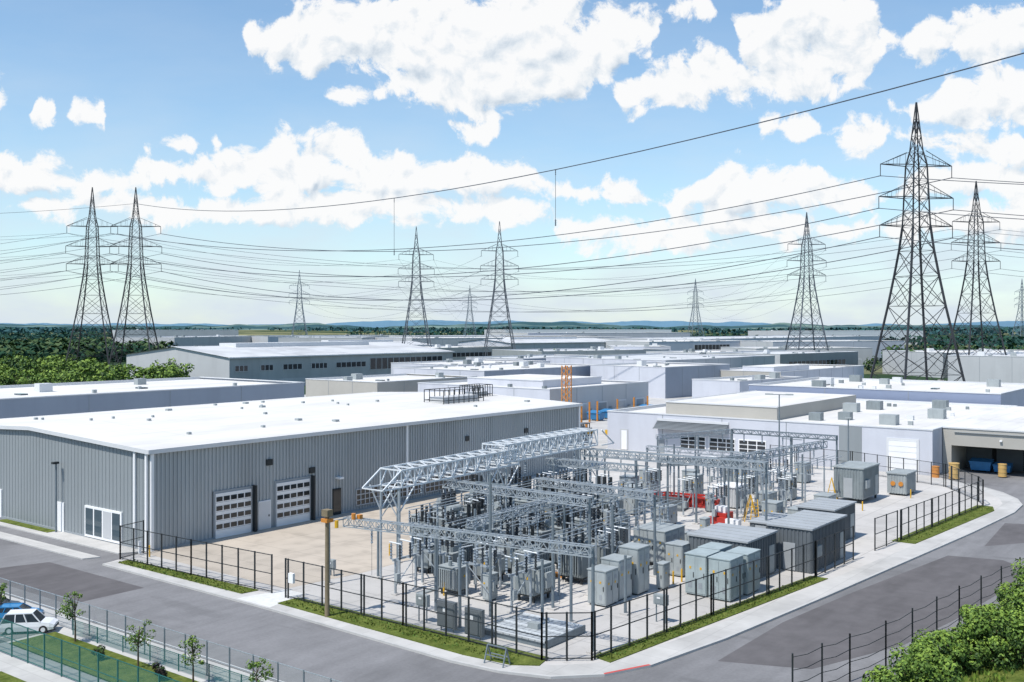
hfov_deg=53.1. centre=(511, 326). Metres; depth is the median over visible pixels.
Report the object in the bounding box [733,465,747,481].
electrical cabinet
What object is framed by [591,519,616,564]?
power transformer
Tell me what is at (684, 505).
disconnect switch
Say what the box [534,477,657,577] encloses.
steel lattice gantry
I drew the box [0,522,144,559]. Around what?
side pavement
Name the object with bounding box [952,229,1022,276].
power line
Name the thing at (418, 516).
disconnect switch
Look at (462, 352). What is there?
distant warehouse
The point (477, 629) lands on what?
meter box
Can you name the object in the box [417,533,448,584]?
disconnect switch
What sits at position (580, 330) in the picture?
distant warehouse
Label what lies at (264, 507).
door
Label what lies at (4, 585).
sapling
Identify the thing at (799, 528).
equipment building
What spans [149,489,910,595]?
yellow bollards
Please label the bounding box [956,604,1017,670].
leafy bush
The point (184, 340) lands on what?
distant warehouse
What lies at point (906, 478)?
generator enclosure
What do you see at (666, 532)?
electrical cabinet
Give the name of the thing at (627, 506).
electrical cabinet
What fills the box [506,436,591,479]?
steel lattice gantry
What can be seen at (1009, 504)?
pavement
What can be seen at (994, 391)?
lavender warehouse
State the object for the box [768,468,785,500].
disconnect switch
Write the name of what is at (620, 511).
electrical cabinet
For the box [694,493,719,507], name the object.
red equipment skid
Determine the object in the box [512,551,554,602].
power transformer
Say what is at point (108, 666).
roadside grass
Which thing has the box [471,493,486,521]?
power transformer
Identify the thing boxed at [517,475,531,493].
power transformer
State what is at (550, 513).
power transformer
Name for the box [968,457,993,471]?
dumpster
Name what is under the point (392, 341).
distant warehouse
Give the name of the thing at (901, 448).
windows and doors
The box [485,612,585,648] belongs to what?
concrete pad
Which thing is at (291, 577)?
fence sign
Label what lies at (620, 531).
power transformer
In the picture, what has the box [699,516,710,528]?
electrical cabinet
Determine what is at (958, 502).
perimeter fence
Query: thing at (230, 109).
sky
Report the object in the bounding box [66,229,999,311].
power line
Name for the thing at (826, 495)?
electrical cabinet
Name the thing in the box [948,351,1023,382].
grey distant warehouse
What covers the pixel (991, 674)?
grass bank
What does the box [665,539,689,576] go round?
electrical cabinet
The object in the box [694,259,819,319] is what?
power line
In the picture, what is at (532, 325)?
hills
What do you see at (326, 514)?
timber utility pole
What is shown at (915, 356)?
distant warehouse
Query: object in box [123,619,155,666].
sapling
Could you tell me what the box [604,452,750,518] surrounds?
steel lattice gantry
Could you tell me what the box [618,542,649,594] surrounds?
electrical cabinet
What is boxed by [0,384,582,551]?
grey warehouse
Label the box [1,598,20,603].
parked car
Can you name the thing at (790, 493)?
disconnect switch
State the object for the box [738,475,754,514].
disconnect switch
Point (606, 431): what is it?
orange posts
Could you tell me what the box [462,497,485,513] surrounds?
disconnect switch
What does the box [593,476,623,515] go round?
power transformer
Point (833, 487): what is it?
step ladder
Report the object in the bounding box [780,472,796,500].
electrical cabinet
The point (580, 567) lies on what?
power transformer
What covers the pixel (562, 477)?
power transformer
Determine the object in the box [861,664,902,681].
leafy bush
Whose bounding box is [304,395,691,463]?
industrial estate pavement
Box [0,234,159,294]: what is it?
power line
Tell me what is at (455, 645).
grass verge
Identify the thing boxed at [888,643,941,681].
leafy bush
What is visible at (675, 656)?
kerb
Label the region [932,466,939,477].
barrel
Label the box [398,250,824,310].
power line
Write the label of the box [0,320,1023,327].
hills
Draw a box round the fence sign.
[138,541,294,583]
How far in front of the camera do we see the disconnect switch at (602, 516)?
89.89 m
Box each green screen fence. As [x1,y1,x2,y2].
[0,618,178,681]
[72,619,262,681]
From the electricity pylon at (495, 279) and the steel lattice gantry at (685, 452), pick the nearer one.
the steel lattice gantry at (685, 452)
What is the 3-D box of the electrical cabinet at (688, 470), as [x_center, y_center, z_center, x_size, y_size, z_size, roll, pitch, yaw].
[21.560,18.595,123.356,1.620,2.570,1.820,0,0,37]
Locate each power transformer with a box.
[409,506,429,536]
[413,505,441,543]
[413,534,433,573]
[431,526,466,575]
[432,508,459,539]
[433,484,464,512]
[433,489,466,528]
[439,555,470,596]
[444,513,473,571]
[458,501,497,550]
[463,486,486,511]
[464,474,486,504]
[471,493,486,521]
[473,544,506,580]
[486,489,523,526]
[492,471,501,490]
[494,474,517,501]
[494,506,521,539]
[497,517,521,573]
[507,465,521,486]
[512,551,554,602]
[513,525,548,564]
[514,478,535,517]
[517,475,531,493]
[518,506,555,560]
[521,501,545,527]
[533,476,568,511]
[535,473,546,489]
[544,492,574,519]
[545,505,575,533]
[554,507,587,568]
[555,468,567,490]
[560,525,587,584]
[563,473,582,503]
[572,466,595,497]
[572,487,596,516]
[574,498,599,527]
[580,504,608,537]
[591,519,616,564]
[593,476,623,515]
[605,504,630,548]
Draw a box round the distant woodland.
[0,326,1023,376]
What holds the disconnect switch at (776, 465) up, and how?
on the concrete yard at (884, 502)
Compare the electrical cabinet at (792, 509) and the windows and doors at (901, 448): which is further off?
the windows and doors at (901, 448)
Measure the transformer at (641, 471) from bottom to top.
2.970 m
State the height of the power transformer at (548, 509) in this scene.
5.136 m
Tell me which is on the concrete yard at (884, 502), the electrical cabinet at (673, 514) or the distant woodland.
the electrical cabinet at (673, 514)
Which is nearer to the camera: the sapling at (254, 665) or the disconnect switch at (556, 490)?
the sapling at (254, 665)
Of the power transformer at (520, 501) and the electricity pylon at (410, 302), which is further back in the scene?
the electricity pylon at (410, 302)
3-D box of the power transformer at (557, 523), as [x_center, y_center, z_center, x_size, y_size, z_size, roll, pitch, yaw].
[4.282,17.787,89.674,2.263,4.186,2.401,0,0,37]
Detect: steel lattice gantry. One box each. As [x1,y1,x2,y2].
[343,516,599,654]
[362,428,613,579]
[443,479,592,595]
[467,496,569,581]
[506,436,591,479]
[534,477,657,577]
[545,457,637,526]
[582,448,767,522]
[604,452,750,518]
[646,445,756,507]
[656,429,730,489]
[658,456,747,524]
[723,440,827,518]
[731,428,839,498]
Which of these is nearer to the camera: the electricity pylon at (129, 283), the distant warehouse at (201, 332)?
the electricity pylon at (129, 283)
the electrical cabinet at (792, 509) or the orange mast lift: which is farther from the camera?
the orange mast lift
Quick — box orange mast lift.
[561,365,571,401]
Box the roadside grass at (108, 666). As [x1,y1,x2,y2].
[0,632,198,681]
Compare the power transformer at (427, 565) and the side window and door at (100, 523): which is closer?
the power transformer at (427, 565)
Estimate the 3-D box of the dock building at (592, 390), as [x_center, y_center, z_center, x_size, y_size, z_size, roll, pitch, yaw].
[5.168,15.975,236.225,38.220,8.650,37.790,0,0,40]
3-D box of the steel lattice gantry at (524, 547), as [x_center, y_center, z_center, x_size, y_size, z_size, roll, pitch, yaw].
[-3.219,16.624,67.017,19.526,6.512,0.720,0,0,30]
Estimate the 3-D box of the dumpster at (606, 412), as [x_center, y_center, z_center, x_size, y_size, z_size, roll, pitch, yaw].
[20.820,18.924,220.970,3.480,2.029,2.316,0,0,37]
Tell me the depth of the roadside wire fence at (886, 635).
60.13 m
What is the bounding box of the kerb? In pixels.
[102,477,1022,678]
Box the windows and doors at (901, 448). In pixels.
[620,426,918,474]
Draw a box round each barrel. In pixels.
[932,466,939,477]
[948,462,959,478]
[998,463,1006,476]
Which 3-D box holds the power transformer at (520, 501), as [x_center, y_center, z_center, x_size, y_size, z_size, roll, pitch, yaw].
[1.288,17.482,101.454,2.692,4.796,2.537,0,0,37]
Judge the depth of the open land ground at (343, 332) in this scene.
2503.83 m
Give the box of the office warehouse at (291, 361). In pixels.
[126,341,454,385]
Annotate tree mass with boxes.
[0,354,194,385]
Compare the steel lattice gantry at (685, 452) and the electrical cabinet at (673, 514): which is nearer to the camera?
the electrical cabinet at (673, 514)
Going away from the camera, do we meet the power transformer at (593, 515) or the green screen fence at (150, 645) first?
the green screen fence at (150, 645)
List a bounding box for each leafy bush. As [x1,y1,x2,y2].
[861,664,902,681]
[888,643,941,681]
[900,640,963,681]
[901,639,951,675]
[909,627,988,671]
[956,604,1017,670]
[959,603,1019,654]
[974,604,1023,665]
[994,581,1023,635]
[996,570,1023,605]
[1006,591,1023,616]
[1010,558,1023,579]
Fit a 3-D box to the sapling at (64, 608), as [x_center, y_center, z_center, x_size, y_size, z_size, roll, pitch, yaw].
[-27.788,18.421,64.598,1.788,3.258,1.567,0,0,37]
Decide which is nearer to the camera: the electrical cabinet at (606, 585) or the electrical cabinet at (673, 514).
the electrical cabinet at (606, 585)
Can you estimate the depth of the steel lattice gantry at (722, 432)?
128.44 m
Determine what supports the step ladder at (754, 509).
on the concrete yard at (884, 502)
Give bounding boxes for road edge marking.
[5,592,283,681]
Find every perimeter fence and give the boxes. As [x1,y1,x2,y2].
[119,520,272,592]
[285,558,592,660]
[593,526,853,659]
[770,445,983,539]
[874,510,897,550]
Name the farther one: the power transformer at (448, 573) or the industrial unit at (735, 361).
the industrial unit at (735, 361)
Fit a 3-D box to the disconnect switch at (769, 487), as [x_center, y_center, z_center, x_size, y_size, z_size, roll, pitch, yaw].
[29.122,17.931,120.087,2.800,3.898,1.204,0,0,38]
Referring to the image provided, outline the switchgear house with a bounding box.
[832,461,879,503]
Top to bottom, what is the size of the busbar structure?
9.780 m
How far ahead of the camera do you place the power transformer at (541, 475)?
108.88 m
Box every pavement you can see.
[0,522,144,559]
[0,594,273,681]
[105,476,1020,674]
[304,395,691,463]
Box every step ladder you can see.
[742,494,755,521]
[750,499,758,519]
[828,477,836,498]
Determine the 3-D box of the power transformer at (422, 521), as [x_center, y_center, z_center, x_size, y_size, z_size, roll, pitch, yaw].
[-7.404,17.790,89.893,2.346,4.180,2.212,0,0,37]
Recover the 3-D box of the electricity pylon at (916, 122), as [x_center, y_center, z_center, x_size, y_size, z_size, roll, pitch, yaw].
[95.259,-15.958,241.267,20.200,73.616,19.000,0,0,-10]
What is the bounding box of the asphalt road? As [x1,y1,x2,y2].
[0,467,1023,681]
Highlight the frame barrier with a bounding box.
[483,643,510,667]
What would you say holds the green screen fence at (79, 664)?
on the verge pavement at (19, 668)
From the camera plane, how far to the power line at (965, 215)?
234.88 m
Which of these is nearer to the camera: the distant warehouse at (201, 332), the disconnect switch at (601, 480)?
the disconnect switch at (601, 480)
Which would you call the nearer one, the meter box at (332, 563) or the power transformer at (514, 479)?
the meter box at (332, 563)
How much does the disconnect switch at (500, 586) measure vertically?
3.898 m
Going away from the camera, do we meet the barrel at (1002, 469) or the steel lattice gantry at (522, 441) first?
the steel lattice gantry at (522, 441)
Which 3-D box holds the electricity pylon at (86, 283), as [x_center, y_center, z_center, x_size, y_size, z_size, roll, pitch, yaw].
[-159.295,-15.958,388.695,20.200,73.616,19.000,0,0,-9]
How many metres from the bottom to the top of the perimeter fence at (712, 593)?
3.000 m
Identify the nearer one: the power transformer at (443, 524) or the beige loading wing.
the power transformer at (443, 524)
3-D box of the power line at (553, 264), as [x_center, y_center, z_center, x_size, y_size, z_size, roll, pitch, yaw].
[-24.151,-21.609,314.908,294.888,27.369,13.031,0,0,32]
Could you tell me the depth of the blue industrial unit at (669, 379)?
290.52 m
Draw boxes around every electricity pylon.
[64,187,118,370]
[108,187,161,369]
[289,270,309,334]
[398,226,434,346]
[462,287,476,334]
[480,221,519,355]
[687,279,703,335]
[785,212,828,350]
[870,102,964,380]
[938,181,1006,380]
[1011,280,1023,339]
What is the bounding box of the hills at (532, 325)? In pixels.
[0,322,1023,329]
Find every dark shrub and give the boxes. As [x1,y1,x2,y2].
[91,645,105,659]
[152,662,167,679]
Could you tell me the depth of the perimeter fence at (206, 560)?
81.62 m
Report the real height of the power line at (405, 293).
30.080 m
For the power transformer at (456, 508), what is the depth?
92.03 m
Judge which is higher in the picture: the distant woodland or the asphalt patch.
the distant woodland
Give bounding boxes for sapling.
[0,583,6,605]
[55,591,85,641]
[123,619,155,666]
[178,635,204,681]
[245,657,273,681]
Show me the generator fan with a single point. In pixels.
(892, 483)
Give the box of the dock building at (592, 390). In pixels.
[417,374,648,419]
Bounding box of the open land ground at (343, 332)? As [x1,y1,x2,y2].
[1,330,1023,681]
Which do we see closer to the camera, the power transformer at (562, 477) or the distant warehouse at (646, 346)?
the power transformer at (562, 477)
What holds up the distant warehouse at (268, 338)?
on the open land ground at (343, 332)
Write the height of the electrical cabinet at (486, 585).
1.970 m
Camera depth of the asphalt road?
66.44 m
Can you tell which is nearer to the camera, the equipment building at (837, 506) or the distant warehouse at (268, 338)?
the equipment building at (837, 506)
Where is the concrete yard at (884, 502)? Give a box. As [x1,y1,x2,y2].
[108,452,1016,664]
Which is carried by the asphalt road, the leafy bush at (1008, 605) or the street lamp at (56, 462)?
the leafy bush at (1008, 605)
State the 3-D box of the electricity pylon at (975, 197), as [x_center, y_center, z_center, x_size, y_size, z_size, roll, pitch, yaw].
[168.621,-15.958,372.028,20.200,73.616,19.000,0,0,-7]
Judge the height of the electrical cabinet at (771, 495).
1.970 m
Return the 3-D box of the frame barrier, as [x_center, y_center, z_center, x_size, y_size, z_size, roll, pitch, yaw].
[-0.877,19.354,60.293,1.468,1.075,0.764,0,0,37]
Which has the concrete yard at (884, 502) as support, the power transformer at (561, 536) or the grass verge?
the power transformer at (561, 536)
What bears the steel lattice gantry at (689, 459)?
on the concrete yard at (884, 502)
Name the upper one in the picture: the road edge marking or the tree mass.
the tree mass
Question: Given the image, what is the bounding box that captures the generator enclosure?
[886,469,916,495]
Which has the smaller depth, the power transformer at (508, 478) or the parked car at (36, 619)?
the parked car at (36, 619)
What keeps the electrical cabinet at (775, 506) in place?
on the concrete yard at (884, 502)
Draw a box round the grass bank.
[947,650,1023,681]
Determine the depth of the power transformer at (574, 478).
106.70 m
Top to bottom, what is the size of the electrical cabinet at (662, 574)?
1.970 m
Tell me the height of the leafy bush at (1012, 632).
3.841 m
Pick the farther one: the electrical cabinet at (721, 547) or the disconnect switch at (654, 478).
the disconnect switch at (654, 478)
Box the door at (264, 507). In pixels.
[258,488,340,529]
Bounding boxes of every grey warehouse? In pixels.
[0,377,304,418]
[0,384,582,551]
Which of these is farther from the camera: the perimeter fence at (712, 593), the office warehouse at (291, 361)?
the office warehouse at (291, 361)
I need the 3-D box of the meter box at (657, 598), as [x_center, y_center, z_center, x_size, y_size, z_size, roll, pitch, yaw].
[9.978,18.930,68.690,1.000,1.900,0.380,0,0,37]
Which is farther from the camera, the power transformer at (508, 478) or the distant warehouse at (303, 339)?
the distant warehouse at (303, 339)
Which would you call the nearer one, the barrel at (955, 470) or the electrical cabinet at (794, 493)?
the electrical cabinet at (794, 493)
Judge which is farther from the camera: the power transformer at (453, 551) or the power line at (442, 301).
the power line at (442, 301)
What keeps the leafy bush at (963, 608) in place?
on the asphalt road
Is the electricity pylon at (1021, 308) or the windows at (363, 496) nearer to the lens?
the windows at (363, 496)
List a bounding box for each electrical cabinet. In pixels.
[482,571,498,600]
[587,564,618,606]
[600,508,625,522]
[600,553,632,600]
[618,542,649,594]
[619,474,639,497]
[621,484,643,514]
[633,521,684,564]
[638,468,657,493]
[652,504,676,523]
[655,560,670,589]
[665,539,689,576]
[681,468,699,490]
[684,473,702,496]
[684,548,719,596]
[685,531,689,540]
[698,542,732,551]
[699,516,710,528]
[705,492,714,511]
[708,552,743,601]
[725,546,760,595]
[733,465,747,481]
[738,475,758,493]
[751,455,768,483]
[754,490,777,511]
[762,499,783,514]
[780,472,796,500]
[787,505,797,513]
[794,461,810,482]
[814,492,836,498]
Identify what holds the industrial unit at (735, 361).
on the open land ground at (343, 332)
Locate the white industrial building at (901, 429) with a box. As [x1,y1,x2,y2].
[607,390,1017,475]
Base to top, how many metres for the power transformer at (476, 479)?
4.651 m
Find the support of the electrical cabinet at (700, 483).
on the concrete yard at (884, 502)
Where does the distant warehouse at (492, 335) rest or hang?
on the open land ground at (343, 332)
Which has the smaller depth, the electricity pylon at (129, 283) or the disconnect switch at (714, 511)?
the disconnect switch at (714, 511)
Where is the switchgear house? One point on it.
(859, 480)
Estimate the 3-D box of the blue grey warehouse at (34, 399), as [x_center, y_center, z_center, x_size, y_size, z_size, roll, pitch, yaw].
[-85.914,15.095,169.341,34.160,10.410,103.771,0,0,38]
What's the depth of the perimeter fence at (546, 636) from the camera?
65.43 m
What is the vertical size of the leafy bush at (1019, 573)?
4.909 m
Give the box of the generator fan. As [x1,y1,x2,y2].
[890,481,902,486]
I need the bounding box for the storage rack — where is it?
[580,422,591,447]
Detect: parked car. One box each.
[0,602,44,621]
[0,608,58,634]
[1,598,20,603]
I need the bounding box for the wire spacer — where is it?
[394,170,555,254]
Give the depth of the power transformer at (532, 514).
91.37 m
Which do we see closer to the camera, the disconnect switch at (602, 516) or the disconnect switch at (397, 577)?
the disconnect switch at (397, 577)
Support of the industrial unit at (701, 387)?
on the open land ground at (343, 332)
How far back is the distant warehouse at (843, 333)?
1106.04 m
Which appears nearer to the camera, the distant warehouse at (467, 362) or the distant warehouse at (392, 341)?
the distant warehouse at (467, 362)
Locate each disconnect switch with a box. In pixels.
[389,536,421,595]
[408,508,436,539]
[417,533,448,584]
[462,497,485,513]
[462,544,495,603]
[475,536,506,594]
[505,550,537,613]
[514,515,540,535]
[539,471,556,478]
[550,482,569,493]
[576,494,598,515]
[585,508,608,525]
[589,473,608,491]
[598,526,625,556]
[618,480,642,520]
[641,488,666,523]
[643,468,661,497]
[678,476,697,516]
[705,456,720,488]
[708,483,726,524]
[713,467,726,482]
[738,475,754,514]
[750,462,771,494]
[767,458,788,489]
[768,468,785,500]
[778,475,795,512]
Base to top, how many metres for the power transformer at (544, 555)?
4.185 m
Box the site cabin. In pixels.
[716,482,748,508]
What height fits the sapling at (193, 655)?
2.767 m
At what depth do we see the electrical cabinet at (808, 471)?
129.84 m
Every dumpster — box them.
[586,410,604,420]
[601,408,613,417]
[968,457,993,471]
[992,462,1012,473]
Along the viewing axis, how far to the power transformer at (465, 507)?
100.45 m
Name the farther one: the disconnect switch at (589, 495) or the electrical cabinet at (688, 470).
the electrical cabinet at (688, 470)
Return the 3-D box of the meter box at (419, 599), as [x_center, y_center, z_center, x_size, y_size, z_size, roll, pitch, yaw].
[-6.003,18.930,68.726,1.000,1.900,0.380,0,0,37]
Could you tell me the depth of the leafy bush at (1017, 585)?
66.60 m
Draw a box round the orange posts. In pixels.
[581,396,647,434]
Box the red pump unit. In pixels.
[709,505,740,524]
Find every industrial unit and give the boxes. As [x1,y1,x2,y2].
[305,372,476,396]
[393,361,589,376]
[546,353,774,367]
[590,361,729,398]
[692,372,802,397]
[720,364,863,377]
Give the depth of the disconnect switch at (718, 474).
117.81 m
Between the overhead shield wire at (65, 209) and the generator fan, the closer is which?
the generator fan
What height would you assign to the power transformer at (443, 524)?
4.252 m
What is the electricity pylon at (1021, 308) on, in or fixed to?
on the open land ground at (343, 332)
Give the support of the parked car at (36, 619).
on the parking area
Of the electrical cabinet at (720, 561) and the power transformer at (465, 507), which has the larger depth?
the power transformer at (465, 507)
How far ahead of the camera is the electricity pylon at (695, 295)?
1131.55 m
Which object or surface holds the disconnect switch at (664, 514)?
on the concrete yard at (884, 502)
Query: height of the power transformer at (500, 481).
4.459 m
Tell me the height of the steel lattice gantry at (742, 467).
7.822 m
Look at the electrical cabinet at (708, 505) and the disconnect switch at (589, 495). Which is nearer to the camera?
the disconnect switch at (589, 495)
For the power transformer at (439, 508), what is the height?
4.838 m
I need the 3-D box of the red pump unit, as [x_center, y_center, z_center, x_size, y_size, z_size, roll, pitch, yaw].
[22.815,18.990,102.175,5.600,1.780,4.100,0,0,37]
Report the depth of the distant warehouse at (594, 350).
467.94 m
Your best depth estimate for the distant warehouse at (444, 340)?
691.68 m
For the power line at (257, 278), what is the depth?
455.54 m
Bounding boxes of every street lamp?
[51,461,58,531]
[765,393,793,450]
[845,417,851,460]
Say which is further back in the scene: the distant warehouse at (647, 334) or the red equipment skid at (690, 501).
the distant warehouse at (647, 334)
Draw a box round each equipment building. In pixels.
[687,523,777,576]
[748,512,790,528]
[766,510,846,573]
[796,497,856,540]
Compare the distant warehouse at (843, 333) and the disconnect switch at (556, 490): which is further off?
the distant warehouse at (843, 333)
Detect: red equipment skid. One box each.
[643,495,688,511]
[654,490,697,506]
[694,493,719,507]
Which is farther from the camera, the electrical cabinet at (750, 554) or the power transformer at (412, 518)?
the power transformer at (412, 518)
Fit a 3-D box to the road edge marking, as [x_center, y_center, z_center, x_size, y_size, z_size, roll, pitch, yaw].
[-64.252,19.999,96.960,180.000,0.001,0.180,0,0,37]
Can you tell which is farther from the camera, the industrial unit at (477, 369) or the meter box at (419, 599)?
the industrial unit at (477, 369)
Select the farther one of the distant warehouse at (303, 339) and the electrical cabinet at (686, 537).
the distant warehouse at (303, 339)
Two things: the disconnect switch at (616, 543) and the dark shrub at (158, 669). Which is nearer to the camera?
the dark shrub at (158, 669)
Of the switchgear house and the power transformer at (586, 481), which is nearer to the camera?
the power transformer at (586, 481)
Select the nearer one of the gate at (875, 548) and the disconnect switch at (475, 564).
the disconnect switch at (475, 564)
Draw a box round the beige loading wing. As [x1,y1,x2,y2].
[943,406,1023,472]
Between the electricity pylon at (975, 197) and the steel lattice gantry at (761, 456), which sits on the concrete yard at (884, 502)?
the steel lattice gantry at (761, 456)
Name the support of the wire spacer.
attached to the overhead shield wire at (667, 144)
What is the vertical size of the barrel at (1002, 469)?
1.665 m
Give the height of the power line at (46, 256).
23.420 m
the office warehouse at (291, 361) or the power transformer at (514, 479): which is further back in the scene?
the office warehouse at (291, 361)
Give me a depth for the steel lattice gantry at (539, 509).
75.06 m
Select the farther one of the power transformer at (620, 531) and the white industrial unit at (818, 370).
the white industrial unit at (818, 370)
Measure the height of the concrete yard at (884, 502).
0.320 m
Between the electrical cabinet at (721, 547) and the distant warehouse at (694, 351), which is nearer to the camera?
the electrical cabinet at (721, 547)
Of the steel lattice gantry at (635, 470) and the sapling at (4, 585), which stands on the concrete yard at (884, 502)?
the steel lattice gantry at (635, 470)
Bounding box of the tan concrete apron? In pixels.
[145,489,468,606]
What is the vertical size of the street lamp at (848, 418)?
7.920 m
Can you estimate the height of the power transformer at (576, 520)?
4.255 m
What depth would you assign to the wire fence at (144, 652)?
61.49 m
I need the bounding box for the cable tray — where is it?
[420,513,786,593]
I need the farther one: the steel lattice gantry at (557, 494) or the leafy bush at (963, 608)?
the steel lattice gantry at (557, 494)
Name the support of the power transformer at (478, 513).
on the concrete yard at (884, 502)
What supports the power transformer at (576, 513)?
on the concrete yard at (884, 502)
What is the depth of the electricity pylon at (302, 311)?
959.17 m
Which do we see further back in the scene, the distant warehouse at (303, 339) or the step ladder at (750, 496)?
the distant warehouse at (303, 339)
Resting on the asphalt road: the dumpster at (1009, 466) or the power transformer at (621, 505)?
the dumpster at (1009, 466)
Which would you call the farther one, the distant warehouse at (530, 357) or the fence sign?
the distant warehouse at (530, 357)
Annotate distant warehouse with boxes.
[112,329,237,339]
[115,335,250,347]
[251,334,388,342]
[278,336,374,341]
[321,339,432,345]
[375,336,631,344]
[389,334,596,336]
[391,358,549,373]
[423,344,511,359]
[458,337,612,348]
[466,354,590,360]
[484,329,671,334]
[490,331,689,336]
[492,346,668,355]
[598,335,882,340]
[603,339,757,350]
[607,343,670,350]
[646,349,754,353]
[706,349,857,364]
[721,345,872,366]
[726,340,903,358]
[748,330,922,344]
[882,348,1023,377]
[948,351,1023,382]
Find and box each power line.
[0,233,117,279]
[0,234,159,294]
[1,233,113,286]
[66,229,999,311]
[71,234,430,297]
[110,176,951,300]
[289,256,513,318]
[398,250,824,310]
[402,264,476,322]
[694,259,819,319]
[879,176,1023,249]
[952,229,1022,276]
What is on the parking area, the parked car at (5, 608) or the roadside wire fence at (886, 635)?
the parked car at (5, 608)
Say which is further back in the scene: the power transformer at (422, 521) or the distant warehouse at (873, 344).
the distant warehouse at (873, 344)
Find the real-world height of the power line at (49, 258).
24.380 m
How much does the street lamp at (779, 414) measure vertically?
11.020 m
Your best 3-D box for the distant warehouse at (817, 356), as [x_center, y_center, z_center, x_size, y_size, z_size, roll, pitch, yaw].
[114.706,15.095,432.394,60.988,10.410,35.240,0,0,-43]
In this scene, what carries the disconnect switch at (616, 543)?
on the concrete yard at (884, 502)
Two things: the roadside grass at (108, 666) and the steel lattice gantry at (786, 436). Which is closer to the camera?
the roadside grass at (108, 666)
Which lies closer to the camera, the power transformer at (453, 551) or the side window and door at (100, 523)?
the power transformer at (453, 551)
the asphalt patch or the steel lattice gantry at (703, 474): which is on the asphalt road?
the asphalt patch
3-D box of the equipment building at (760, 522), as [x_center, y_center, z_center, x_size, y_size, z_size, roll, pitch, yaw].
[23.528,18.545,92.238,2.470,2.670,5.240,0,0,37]
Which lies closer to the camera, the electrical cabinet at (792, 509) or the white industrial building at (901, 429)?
the electrical cabinet at (792, 509)
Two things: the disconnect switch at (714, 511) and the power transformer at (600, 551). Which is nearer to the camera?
the power transformer at (600, 551)
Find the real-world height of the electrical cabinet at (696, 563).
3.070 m
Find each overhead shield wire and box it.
[12,203,134,212]
[135,52,1023,210]
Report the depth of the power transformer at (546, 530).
85.77 m
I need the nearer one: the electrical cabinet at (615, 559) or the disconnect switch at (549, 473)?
the electrical cabinet at (615, 559)
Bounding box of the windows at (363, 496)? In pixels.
[266,428,527,505]
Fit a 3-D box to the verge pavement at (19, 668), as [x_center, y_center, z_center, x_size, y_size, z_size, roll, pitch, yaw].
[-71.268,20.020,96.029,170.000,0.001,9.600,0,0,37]
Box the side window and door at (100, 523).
[0,489,122,543]
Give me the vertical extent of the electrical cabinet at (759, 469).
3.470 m
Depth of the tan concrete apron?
90.74 m
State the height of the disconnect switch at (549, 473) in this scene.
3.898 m
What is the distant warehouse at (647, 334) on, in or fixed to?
on the open land ground at (343, 332)
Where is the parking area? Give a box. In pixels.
[0,629,54,642]
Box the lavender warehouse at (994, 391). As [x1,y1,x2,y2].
[748,375,1023,406]
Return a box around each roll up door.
[212,485,256,538]
[274,475,315,526]
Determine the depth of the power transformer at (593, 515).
87.47 m
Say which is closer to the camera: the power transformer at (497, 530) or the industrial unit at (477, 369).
the power transformer at (497, 530)
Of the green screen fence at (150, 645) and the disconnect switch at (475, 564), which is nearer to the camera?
the green screen fence at (150, 645)
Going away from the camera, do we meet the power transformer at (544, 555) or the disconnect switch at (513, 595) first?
the disconnect switch at (513, 595)
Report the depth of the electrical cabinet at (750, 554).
76.04 m
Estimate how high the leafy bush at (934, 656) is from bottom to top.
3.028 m
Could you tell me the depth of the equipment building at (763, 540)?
81.55 m
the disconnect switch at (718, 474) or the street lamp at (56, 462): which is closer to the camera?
the street lamp at (56, 462)
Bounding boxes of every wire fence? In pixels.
[0,578,340,681]
[792,557,1023,681]
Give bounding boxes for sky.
[0,0,1023,325]
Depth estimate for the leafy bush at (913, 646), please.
56.88 m
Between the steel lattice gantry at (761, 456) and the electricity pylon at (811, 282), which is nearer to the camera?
the steel lattice gantry at (761, 456)
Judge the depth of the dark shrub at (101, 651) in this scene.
61.15 m
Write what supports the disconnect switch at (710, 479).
on the concrete yard at (884, 502)
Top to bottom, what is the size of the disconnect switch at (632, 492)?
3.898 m
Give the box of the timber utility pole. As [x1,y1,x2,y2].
[321,509,362,616]
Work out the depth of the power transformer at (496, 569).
79.67 m
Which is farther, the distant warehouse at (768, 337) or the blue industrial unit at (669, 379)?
the distant warehouse at (768, 337)
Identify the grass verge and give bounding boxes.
[0,505,993,665]
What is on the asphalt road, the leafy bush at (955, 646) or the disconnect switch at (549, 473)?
the leafy bush at (955, 646)
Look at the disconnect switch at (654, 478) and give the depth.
113.74 m
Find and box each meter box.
[330,559,335,575]
[416,592,429,622]
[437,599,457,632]
[465,606,484,639]
[653,593,668,623]
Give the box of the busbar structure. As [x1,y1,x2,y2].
[323,437,841,622]
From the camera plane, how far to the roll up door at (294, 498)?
103.25 m
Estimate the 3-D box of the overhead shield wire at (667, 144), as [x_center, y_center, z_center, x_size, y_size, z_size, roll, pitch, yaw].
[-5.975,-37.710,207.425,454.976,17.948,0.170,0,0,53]
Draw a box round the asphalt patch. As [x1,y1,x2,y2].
[0,523,1023,668]

